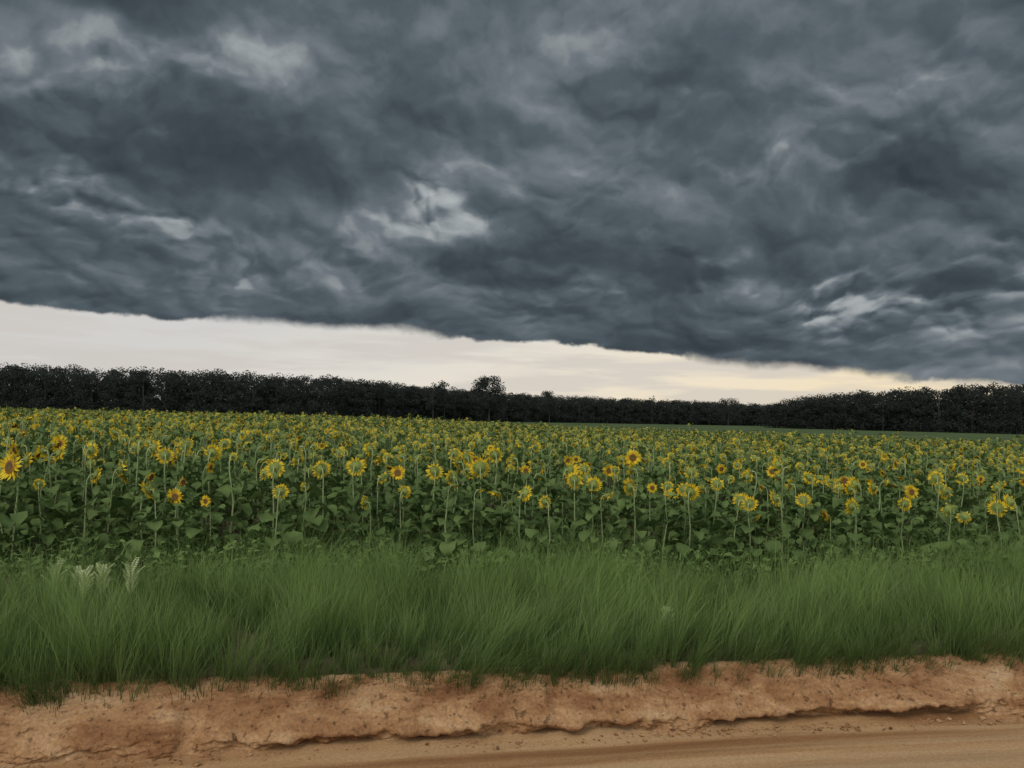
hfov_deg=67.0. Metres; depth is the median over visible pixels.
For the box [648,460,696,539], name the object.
sunflower
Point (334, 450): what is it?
sunflower
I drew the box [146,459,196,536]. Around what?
sunflower
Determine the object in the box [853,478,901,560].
sunflower
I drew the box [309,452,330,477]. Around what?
sunflower
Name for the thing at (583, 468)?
sunflower
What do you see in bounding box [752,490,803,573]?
sunflower
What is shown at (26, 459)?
sunflower
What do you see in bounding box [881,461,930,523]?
sunflower
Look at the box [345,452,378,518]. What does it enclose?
sunflower
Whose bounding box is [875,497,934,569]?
sunflower
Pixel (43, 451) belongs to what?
sunflower
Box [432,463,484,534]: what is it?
sunflower
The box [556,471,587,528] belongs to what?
sunflower
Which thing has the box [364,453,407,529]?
sunflower
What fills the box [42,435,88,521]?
sunflower
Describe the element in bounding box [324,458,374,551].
sunflower
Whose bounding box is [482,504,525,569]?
sunflower
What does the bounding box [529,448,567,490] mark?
sunflower
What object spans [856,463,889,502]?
sunflower
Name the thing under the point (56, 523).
sunflower
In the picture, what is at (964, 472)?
sunflower
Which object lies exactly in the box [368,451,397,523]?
sunflower
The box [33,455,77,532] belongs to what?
sunflower
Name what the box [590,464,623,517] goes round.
sunflower
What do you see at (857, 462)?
sunflower
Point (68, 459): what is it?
sunflower
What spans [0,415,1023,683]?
ground
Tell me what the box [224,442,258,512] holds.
sunflower
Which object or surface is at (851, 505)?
sunflower
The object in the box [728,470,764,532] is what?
sunflower
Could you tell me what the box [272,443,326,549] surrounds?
sunflower
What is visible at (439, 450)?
sunflower
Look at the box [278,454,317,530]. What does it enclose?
sunflower
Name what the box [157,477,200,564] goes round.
sunflower
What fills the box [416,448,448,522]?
sunflower
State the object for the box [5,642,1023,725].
dry grass
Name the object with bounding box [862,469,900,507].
sunflower
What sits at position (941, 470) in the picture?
sunflower
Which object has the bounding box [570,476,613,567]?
sunflower
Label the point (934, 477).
sunflower
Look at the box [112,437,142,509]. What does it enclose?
sunflower
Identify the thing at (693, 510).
sunflower
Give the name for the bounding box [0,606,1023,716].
verge grass
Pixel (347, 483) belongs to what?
sunflower
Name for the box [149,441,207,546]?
sunflower
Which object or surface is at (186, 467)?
sunflower
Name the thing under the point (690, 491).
sunflower
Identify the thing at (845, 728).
soil clods
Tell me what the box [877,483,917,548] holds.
sunflower
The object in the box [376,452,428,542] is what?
sunflower
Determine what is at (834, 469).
sunflower
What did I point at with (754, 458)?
sunflower
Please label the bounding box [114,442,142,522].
sunflower
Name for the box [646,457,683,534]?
sunflower
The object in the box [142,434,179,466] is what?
sunflower
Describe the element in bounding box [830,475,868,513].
sunflower
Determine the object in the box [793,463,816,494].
sunflower
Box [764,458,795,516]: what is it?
sunflower
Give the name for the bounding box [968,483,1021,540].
sunflower
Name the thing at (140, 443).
sunflower
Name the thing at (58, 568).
fern leaved weed
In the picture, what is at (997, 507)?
sunflower
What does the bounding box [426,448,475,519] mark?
sunflower
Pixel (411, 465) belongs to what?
sunflower
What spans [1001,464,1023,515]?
sunflower
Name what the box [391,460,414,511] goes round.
sunflower
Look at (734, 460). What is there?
sunflower
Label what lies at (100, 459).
sunflower
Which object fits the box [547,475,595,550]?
sunflower
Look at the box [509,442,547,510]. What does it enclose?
sunflower
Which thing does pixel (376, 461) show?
sunflower
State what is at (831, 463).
sunflower
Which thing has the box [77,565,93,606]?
fern leaved weed
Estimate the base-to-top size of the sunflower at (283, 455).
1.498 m
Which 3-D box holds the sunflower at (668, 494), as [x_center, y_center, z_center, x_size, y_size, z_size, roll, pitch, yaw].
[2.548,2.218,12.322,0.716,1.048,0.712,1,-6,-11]
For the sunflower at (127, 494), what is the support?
on the ground at (786, 431)
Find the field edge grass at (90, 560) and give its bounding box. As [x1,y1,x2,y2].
[0,518,1023,601]
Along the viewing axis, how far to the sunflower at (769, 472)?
13.88 m
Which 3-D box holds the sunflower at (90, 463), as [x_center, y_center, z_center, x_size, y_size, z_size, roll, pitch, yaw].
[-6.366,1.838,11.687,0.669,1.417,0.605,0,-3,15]
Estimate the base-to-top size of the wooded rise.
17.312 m
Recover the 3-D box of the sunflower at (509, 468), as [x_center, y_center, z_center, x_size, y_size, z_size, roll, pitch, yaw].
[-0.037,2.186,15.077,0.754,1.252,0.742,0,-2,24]
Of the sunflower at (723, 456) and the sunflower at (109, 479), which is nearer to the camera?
the sunflower at (109, 479)
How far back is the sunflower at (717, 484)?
10.97 m
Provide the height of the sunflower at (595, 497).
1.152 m
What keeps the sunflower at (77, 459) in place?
on the ground at (786, 431)
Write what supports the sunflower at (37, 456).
on the ground at (786, 431)
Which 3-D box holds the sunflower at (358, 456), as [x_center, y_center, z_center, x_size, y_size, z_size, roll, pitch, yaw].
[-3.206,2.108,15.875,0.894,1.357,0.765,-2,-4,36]
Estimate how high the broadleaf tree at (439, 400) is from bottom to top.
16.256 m
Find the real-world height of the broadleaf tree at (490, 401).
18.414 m
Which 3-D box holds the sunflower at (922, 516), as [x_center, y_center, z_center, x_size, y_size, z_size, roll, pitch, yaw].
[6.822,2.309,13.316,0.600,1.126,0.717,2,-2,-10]
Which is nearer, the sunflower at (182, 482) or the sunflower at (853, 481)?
the sunflower at (182, 482)
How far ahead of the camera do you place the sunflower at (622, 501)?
11.99 m
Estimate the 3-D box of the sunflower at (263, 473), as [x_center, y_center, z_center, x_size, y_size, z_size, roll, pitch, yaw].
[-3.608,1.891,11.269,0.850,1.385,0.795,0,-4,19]
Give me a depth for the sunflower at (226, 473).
15.26 m
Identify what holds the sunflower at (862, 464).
on the ground at (786, 431)
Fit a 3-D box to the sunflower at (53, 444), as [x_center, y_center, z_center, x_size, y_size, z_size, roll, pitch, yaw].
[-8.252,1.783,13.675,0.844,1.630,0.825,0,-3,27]
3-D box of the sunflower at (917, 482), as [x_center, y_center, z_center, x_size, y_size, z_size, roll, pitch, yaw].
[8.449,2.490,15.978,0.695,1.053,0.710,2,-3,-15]
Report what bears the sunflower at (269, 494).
on the ground at (786, 431)
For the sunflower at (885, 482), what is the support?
on the ground at (786, 431)
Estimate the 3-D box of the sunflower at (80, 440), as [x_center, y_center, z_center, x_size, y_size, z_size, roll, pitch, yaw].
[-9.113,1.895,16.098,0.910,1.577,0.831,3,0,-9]
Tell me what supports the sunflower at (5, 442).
on the ground at (786, 431)
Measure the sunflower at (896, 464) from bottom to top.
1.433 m
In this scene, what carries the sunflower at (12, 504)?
on the ground at (786, 431)
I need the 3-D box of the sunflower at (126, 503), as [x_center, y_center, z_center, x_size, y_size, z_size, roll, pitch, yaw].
[-5.074,1.854,10.594,0.794,1.337,0.751,-1,-3,36]
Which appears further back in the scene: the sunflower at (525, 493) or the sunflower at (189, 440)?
the sunflower at (189, 440)
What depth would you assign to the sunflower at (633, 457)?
13.28 m
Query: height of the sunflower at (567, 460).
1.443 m
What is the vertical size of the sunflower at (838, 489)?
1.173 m
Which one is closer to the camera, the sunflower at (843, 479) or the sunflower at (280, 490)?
the sunflower at (280, 490)
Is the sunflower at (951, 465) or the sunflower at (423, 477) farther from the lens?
the sunflower at (951, 465)
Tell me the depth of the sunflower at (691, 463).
15.97 m
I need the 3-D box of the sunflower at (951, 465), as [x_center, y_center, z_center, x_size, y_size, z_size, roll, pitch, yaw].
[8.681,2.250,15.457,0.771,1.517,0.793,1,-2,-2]
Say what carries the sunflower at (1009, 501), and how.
on the ground at (786, 431)
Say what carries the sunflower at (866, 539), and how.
on the ground at (786, 431)
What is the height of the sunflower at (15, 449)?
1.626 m
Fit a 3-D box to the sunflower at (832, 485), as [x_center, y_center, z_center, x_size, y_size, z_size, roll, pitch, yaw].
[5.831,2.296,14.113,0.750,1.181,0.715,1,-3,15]
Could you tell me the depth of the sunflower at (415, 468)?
14.12 m
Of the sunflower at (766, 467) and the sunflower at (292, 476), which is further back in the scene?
the sunflower at (766, 467)
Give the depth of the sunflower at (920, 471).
17.04 m
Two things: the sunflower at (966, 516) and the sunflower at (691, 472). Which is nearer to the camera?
the sunflower at (966, 516)
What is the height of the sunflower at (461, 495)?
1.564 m
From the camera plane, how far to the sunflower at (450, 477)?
10.65 m
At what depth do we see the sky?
3459.04 m
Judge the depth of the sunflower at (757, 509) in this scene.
11.33 m
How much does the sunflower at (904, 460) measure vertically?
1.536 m
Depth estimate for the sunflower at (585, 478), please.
12.57 m
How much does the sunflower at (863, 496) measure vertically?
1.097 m
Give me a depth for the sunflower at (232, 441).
16.50 m
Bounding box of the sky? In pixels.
[0,0,1023,413]
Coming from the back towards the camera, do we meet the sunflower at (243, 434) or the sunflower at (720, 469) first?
the sunflower at (243, 434)
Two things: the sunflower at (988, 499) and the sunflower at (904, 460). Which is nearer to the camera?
the sunflower at (988, 499)
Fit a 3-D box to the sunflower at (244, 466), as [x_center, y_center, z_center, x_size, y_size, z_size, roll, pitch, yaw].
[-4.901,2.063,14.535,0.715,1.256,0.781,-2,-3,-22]
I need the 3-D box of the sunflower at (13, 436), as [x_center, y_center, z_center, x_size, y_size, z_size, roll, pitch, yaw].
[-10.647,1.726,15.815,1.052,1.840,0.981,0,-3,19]
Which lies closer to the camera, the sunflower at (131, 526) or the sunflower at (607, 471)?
the sunflower at (131, 526)
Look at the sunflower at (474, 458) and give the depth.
14.61 m
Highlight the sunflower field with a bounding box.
[0,404,1023,543]
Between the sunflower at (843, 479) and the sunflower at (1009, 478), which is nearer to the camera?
the sunflower at (843, 479)
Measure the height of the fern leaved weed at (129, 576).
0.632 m
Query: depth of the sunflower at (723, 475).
15.02 m
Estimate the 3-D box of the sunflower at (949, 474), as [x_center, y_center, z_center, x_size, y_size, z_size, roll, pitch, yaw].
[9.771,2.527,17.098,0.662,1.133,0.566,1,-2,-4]
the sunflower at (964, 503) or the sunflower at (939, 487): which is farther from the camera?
the sunflower at (964, 503)
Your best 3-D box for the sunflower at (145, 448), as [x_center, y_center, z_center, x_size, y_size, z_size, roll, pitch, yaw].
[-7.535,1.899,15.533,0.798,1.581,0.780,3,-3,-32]
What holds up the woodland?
on the ground at (786, 431)
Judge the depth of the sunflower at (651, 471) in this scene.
13.76 m
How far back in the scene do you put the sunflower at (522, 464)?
15.47 m
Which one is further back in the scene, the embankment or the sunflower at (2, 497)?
the sunflower at (2, 497)
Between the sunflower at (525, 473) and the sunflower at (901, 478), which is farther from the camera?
the sunflower at (901, 478)
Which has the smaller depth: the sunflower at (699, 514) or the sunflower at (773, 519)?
the sunflower at (773, 519)
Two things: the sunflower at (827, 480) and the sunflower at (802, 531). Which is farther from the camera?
the sunflower at (827, 480)
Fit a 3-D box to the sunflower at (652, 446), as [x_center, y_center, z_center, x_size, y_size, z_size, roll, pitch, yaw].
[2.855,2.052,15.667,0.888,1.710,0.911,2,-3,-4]
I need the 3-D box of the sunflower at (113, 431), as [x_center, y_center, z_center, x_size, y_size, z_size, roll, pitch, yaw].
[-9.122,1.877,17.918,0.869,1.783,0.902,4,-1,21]
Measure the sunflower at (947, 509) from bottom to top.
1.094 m
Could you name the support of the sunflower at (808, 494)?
on the ground at (786, 431)
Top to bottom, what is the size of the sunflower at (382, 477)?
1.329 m
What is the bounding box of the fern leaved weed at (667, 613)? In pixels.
[662,606,674,629]
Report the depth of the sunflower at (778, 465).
13.48 m
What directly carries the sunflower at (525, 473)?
on the ground at (786, 431)
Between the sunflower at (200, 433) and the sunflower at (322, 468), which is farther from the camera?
the sunflower at (200, 433)
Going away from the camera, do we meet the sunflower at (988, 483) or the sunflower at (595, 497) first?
the sunflower at (595, 497)
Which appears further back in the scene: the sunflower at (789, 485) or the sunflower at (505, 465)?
the sunflower at (505, 465)
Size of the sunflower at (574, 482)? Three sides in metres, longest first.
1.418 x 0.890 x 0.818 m
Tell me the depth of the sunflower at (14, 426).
13.64 m
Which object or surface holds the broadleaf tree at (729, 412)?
on the ground at (786, 431)
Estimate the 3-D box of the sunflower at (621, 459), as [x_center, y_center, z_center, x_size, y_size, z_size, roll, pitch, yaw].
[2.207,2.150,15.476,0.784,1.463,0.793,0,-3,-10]
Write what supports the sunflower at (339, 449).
on the ground at (786, 431)
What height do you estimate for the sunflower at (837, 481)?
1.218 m
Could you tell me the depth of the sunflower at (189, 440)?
15.65 m
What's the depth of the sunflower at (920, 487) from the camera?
14.57 m
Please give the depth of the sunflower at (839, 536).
10.47 m
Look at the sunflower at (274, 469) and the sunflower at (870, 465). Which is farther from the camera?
the sunflower at (870, 465)
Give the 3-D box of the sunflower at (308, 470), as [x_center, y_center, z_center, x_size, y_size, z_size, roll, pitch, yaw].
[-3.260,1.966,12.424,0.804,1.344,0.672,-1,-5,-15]
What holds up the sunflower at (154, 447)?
on the ground at (786, 431)
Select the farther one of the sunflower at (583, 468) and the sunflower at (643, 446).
the sunflower at (643, 446)
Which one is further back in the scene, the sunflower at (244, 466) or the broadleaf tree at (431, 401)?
the broadleaf tree at (431, 401)
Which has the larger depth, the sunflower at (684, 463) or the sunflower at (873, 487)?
the sunflower at (684, 463)
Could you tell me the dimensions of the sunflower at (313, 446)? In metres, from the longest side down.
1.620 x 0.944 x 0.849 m
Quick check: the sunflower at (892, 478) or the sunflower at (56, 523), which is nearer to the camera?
the sunflower at (56, 523)
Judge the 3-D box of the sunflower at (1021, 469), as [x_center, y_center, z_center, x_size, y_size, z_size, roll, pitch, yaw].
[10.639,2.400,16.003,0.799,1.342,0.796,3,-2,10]
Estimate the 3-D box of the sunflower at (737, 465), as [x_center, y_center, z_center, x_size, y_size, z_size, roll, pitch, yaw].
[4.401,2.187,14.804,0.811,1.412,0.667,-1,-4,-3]
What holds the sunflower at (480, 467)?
on the ground at (786, 431)
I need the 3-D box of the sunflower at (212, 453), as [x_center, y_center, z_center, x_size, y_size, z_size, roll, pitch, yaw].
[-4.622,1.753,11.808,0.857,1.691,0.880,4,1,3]
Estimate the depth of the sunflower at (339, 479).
13.88 m
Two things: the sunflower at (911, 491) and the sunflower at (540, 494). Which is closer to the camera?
the sunflower at (911, 491)
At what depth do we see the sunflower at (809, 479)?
12.24 m
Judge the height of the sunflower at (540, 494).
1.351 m
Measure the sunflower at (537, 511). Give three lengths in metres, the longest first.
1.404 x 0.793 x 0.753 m
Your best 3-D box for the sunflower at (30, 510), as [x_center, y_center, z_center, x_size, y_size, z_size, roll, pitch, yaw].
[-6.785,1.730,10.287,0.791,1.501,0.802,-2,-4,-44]
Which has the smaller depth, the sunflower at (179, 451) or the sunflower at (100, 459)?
the sunflower at (179, 451)
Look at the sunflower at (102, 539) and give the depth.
10.15 m
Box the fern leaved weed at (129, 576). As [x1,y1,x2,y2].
[121,557,144,613]
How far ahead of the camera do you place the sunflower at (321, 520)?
10.48 m
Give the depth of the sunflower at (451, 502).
10.98 m
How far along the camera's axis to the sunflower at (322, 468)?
10.82 m
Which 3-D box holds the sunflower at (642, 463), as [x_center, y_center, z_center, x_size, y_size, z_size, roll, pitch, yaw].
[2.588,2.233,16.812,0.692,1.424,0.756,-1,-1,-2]
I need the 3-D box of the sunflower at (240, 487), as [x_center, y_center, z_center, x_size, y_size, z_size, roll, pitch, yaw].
[-3.933,1.764,10.927,0.833,1.604,0.825,2,-2,-9]
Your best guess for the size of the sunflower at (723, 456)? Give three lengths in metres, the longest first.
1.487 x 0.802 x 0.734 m
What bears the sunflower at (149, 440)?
on the ground at (786, 431)
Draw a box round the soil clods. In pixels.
[4,714,1023,767]
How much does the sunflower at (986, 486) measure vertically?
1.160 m
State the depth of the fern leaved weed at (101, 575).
7.92 m
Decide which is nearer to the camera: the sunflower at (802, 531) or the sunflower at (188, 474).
the sunflower at (802, 531)
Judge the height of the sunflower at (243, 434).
1.899 m
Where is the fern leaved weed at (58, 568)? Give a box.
[41,558,65,592]
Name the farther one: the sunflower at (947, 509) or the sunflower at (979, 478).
the sunflower at (979, 478)
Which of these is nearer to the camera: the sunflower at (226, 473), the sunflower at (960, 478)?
the sunflower at (960, 478)
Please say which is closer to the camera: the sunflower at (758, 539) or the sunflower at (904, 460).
the sunflower at (758, 539)
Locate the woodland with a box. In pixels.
[0,362,881,427]
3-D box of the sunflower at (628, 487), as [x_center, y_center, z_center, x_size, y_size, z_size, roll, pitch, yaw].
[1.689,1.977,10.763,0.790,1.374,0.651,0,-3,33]
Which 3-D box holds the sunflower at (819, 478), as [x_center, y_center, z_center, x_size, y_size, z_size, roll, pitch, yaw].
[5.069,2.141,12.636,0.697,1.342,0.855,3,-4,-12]
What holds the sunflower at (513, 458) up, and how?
on the ground at (786, 431)
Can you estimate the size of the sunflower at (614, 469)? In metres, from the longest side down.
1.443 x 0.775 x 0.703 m
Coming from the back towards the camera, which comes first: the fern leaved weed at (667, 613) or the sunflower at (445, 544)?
the sunflower at (445, 544)
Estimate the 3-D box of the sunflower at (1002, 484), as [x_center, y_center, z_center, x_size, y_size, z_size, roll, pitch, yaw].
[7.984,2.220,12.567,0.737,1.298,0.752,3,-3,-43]
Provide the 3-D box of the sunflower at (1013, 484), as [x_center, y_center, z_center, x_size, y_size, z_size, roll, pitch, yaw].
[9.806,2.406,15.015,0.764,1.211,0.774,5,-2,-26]
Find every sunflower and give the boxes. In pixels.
[0,422,47,507]
[0,430,21,473]
[0,448,27,527]
[0,452,46,568]
[0,452,53,552]
[0,459,36,560]
[0,481,13,515]
[1,436,20,505]
[2,429,32,500]
[3,441,46,514]
[3,478,67,569]
[5,450,54,522]
[7,443,38,508]
[12,446,81,553]
[14,445,78,544]
[28,439,68,517]
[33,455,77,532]
[38,434,72,497]
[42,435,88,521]
[45,468,110,560]
[47,450,71,499]
[59,438,93,493]
[61,459,112,545]
[62,442,104,530]
[64,442,109,535]
[69,455,97,518]
[74,439,112,520]
[79,463,139,558]
[87,458,104,507]
[96,474,150,549]
[97,427,127,490]
[97,459,144,529]
[101,446,145,525]
[103,434,141,508]
[104,438,164,536]
[108,471,173,564]
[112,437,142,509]
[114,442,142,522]
[119,439,154,483]
[120,440,170,531]
[122,437,171,491]
[125,482,185,574]
[132,447,189,545]
[134,447,173,482]
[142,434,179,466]
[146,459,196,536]
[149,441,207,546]
[149,451,201,538]
[152,487,210,572]
[155,440,184,476]
[156,441,193,515]
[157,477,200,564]
[159,441,205,529]
[168,438,195,481]
[171,461,226,560]
[179,444,240,535]
[179,447,224,525]
[183,495,244,571]
[184,448,221,507]
[185,451,214,487]
[186,427,233,493]
[199,438,244,517]
[200,452,265,558]
[211,430,268,536]
[212,460,253,513]
[218,439,245,499]
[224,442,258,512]
[228,444,277,531]
[232,462,259,524]
[234,457,281,549]
[234,458,282,532]
[236,468,294,554]
[247,484,301,570]
[248,458,299,557]
[257,453,296,525]
[257,461,283,522]
[263,461,310,524]
[266,451,288,485]
[268,441,302,492]
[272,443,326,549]
[274,448,319,510]
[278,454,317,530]
[281,482,336,560]
[283,465,334,533]
[289,452,316,506]
[295,442,331,498]
[298,460,351,556]
[307,455,339,524]
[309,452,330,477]
[320,450,363,523]
[324,447,347,513]
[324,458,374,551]
[325,461,356,517]
[326,448,349,517]
[334,460,382,546]
[339,457,378,525]
[341,454,367,518]
[344,495,391,559]
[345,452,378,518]
[349,442,394,522]
[349,458,389,523]
[355,471,406,553]
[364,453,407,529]
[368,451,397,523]
[368,464,418,534]
[369,471,412,533]
[371,485,421,562]
[375,465,423,551]
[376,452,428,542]
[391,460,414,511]
[395,456,415,486]
[396,455,432,513]
[398,453,443,532]
[403,461,430,486]
[403,462,458,557]
[410,456,442,521]
[411,441,448,515]
[415,484,475,575]
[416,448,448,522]
[422,470,483,566]
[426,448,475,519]
[428,471,482,555]
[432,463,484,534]
[435,457,487,552]
[444,488,505,579]
[451,449,477,481]
[456,451,488,523]
[456,456,510,551]
[457,452,484,500]
[457,455,491,502]
[458,474,485,526]
[473,445,503,514]
[474,454,508,508]
[475,488,527,569]
[478,446,523,524]
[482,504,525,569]
[489,485,547,572]
[490,464,522,516]
[492,459,529,501]
[494,454,534,537]
[504,462,533,512]
[504,466,555,564]
[504,467,544,534]
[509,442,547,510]
[511,468,559,536]
[519,460,548,510]
[522,494,575,575]
[524,458,561,525]
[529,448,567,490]
[531,463,563,516]
[535,461,589,549]
[547,472,605,564]
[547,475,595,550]
[549,455,580,516]
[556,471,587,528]
[558,469,589,514]
[560,455,593,511]
[560,473,607,542]
[563,463,602,532]
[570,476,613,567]
[572,492,630,574]
[579,476,616,534]
[580,461,605,502]
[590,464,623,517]
[592,464,636,529]
[592,466,637,541]
[604,476,661,561]
[605,473,632,523]
[611,455,638,505]
[614,463,660,552]
[615,449,652,540]
[618,455,643,510]
[625,482,672,553]
[626,456,664,534]
[632,466,662,520]
[634,443,668,493]
[634,444,675,513]
[638,481,693,570]
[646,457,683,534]
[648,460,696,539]
[651,490,688,545]
[658,465,710,532]
[663,482,710,571]
[664,482,702,560]
[670,461,694,501]
[670,467,711,542]
[673,472,707,526]
[676,461,705,504]
[680,485,731,547]
[687,476,740,566]
[693,464,743,556]
[693,477,730,537]
[694,464,721,509]
[696,464,727,511]
[706,493,762,573]
[709,453,737,496]
[714,475,742,536]
[717,493,765,552]
[718,458,747,497]
[720,462,762,529]
[723,496,781,581]
[728,468,776,537]
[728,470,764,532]
[730,514,769,570]
[739,455,769,518]
[745,461,780,523]
[746,484,792,555]
[748,466,787,535]
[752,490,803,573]
[758,464,807,537]
[759,472,798,539]
[763,459,805,529]
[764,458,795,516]
[765,479,814,547]
[766,472,789,517]
[779,471,834,558]
[781,492,835,571]
[781,493,841,570]
[786,481,818,528]
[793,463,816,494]
[802,464,824,509]
[803,510,854,575]
[804,473,850,537]
[804,481,843,538]
[815,467,850,508]
[815,474,846,508]
[820,484,860,542]
[822,478,848,532]
[823,461,845,489]
[823,479,857,531]
[826,476,880,552]
[827,483,883,557]
[827,498,884,576]
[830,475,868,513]
[831,511,882,556]
[833,459,872,516]
[846,460,883,528]
[849,479,878,527]
[851,478,887,531]
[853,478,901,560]
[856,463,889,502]
[858,478,902,548]
[859,488,886,541]
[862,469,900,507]
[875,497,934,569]
[877,465,901,500]
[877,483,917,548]
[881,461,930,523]
[881,484,936,557]
[882,458,930,522]
[884,460,913,525]
[884,476,920,535]
[888,485,929,543]
[896,494,931,531]
[905,479,936,520]
[907,483,961,555]
[913,469,939,503]
[913,470,971,543]
[915,469,953,526]
[922,482,978,561]
[924,460,967,522]
[925,503,980,572]
[931,468,959,505]
[941,472,984,539]
[941,511,991,569]
[943,473,968,506]
[947,471,976,505]
[955,481,994,536]
[957,470,998,529]
[957,494,1013,551]
[958,481,983,508]
[960,475,998,534]
[961,463,1000,508]
[967,499,1023,566]
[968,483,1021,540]
[971,480,996,533]
[973,481,1023,545]
[985,467,1021,526]
[991,494,1023,562]
[995,477,1023,526]
[995,478,1023,540]
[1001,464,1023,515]
[1004,479,1023,527]
[1008,467,1023,506]
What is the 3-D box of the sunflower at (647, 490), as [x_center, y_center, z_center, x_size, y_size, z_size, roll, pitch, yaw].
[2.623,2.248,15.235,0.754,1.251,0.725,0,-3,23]
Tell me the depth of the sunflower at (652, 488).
11.54 m
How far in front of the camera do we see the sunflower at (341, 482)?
14.88 m
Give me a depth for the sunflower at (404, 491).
10.45 m
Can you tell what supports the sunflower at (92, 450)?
on the ground at (786, 431)
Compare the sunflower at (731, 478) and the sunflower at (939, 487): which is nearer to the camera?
the sunflower at (939, 487)
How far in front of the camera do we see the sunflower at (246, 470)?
13.09 m
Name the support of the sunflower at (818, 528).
on the ground at (786, 431)
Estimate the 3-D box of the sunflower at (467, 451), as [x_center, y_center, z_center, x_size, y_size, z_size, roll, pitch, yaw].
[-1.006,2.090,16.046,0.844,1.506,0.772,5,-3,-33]
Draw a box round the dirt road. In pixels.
[0,709,1023,767]
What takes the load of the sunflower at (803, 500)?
on the ground at (786, 431)
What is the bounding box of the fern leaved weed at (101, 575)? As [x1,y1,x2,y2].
[90,562,112,596]
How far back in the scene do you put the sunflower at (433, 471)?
10.89 m
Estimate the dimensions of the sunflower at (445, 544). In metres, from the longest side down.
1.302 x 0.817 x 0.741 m
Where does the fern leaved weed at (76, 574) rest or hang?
on the ground at (786, 431)
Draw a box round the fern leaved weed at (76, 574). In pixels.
[71,565,85,592]
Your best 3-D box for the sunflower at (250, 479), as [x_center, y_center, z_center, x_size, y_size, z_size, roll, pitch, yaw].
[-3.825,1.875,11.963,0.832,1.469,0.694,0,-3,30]
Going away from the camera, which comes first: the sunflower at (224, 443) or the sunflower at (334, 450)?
the sunflower at (224, 443)
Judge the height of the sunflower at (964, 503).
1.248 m
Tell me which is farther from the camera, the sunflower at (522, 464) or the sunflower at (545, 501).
the sunflower at (522, 464)
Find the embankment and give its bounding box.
[0,651,1023,764]
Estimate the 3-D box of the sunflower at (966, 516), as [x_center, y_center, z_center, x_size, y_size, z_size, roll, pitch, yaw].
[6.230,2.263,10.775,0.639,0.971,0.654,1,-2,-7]
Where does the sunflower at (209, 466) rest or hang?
on the ground at (786, 431)
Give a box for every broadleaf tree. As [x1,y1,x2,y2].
[423,382,440,419]
[434,380,456,419]
[468,375,508,421]
[534,390,560,422]
[716,398,742,425]
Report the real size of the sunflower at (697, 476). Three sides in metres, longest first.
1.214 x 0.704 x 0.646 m
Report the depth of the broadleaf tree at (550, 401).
343.48 m
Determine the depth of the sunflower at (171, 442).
16.22 m
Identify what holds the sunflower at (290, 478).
on the ground at (786, 431)
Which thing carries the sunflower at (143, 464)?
on the ground at (786, 431)
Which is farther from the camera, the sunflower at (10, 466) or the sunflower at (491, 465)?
the sunflower at (491, 465)
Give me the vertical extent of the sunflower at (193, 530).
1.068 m
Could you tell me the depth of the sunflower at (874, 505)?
13.70 m
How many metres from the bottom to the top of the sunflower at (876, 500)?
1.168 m
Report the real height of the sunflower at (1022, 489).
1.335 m
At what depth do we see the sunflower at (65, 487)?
11.38 m
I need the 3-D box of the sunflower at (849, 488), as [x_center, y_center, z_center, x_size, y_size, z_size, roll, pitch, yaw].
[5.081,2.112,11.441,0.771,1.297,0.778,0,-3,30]
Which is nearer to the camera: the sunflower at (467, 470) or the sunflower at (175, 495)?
the sunflower at (175, 495)
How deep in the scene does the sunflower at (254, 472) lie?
11.69 m
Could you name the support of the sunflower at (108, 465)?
on the ground at (786, 431)
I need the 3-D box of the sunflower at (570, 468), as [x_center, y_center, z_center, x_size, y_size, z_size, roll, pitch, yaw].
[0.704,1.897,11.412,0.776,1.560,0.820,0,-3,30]
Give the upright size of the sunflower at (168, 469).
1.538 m
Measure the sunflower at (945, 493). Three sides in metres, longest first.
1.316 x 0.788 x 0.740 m
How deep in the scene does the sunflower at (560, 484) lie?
14.53 m
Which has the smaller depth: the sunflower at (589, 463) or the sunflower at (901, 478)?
the sunflower at (901, 478)
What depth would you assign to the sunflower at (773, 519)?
11.56 m
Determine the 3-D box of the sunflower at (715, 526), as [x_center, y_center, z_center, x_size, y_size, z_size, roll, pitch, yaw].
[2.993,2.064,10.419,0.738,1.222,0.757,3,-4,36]
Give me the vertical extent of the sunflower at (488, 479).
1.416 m
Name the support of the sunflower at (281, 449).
on the ground at (786, 431)
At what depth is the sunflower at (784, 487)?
12.96 m
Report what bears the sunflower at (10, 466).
on the ground at (786, 431)
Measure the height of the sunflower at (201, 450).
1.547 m
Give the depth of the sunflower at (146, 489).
9.80 m
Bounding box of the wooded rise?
[757,382,1023,433]
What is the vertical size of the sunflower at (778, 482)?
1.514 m
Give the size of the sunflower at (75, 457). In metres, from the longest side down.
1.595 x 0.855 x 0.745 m
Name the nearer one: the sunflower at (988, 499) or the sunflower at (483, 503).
the sunflower at (988, 499)
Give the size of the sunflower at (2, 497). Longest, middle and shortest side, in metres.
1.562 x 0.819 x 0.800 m
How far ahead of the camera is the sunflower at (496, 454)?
13.53 m

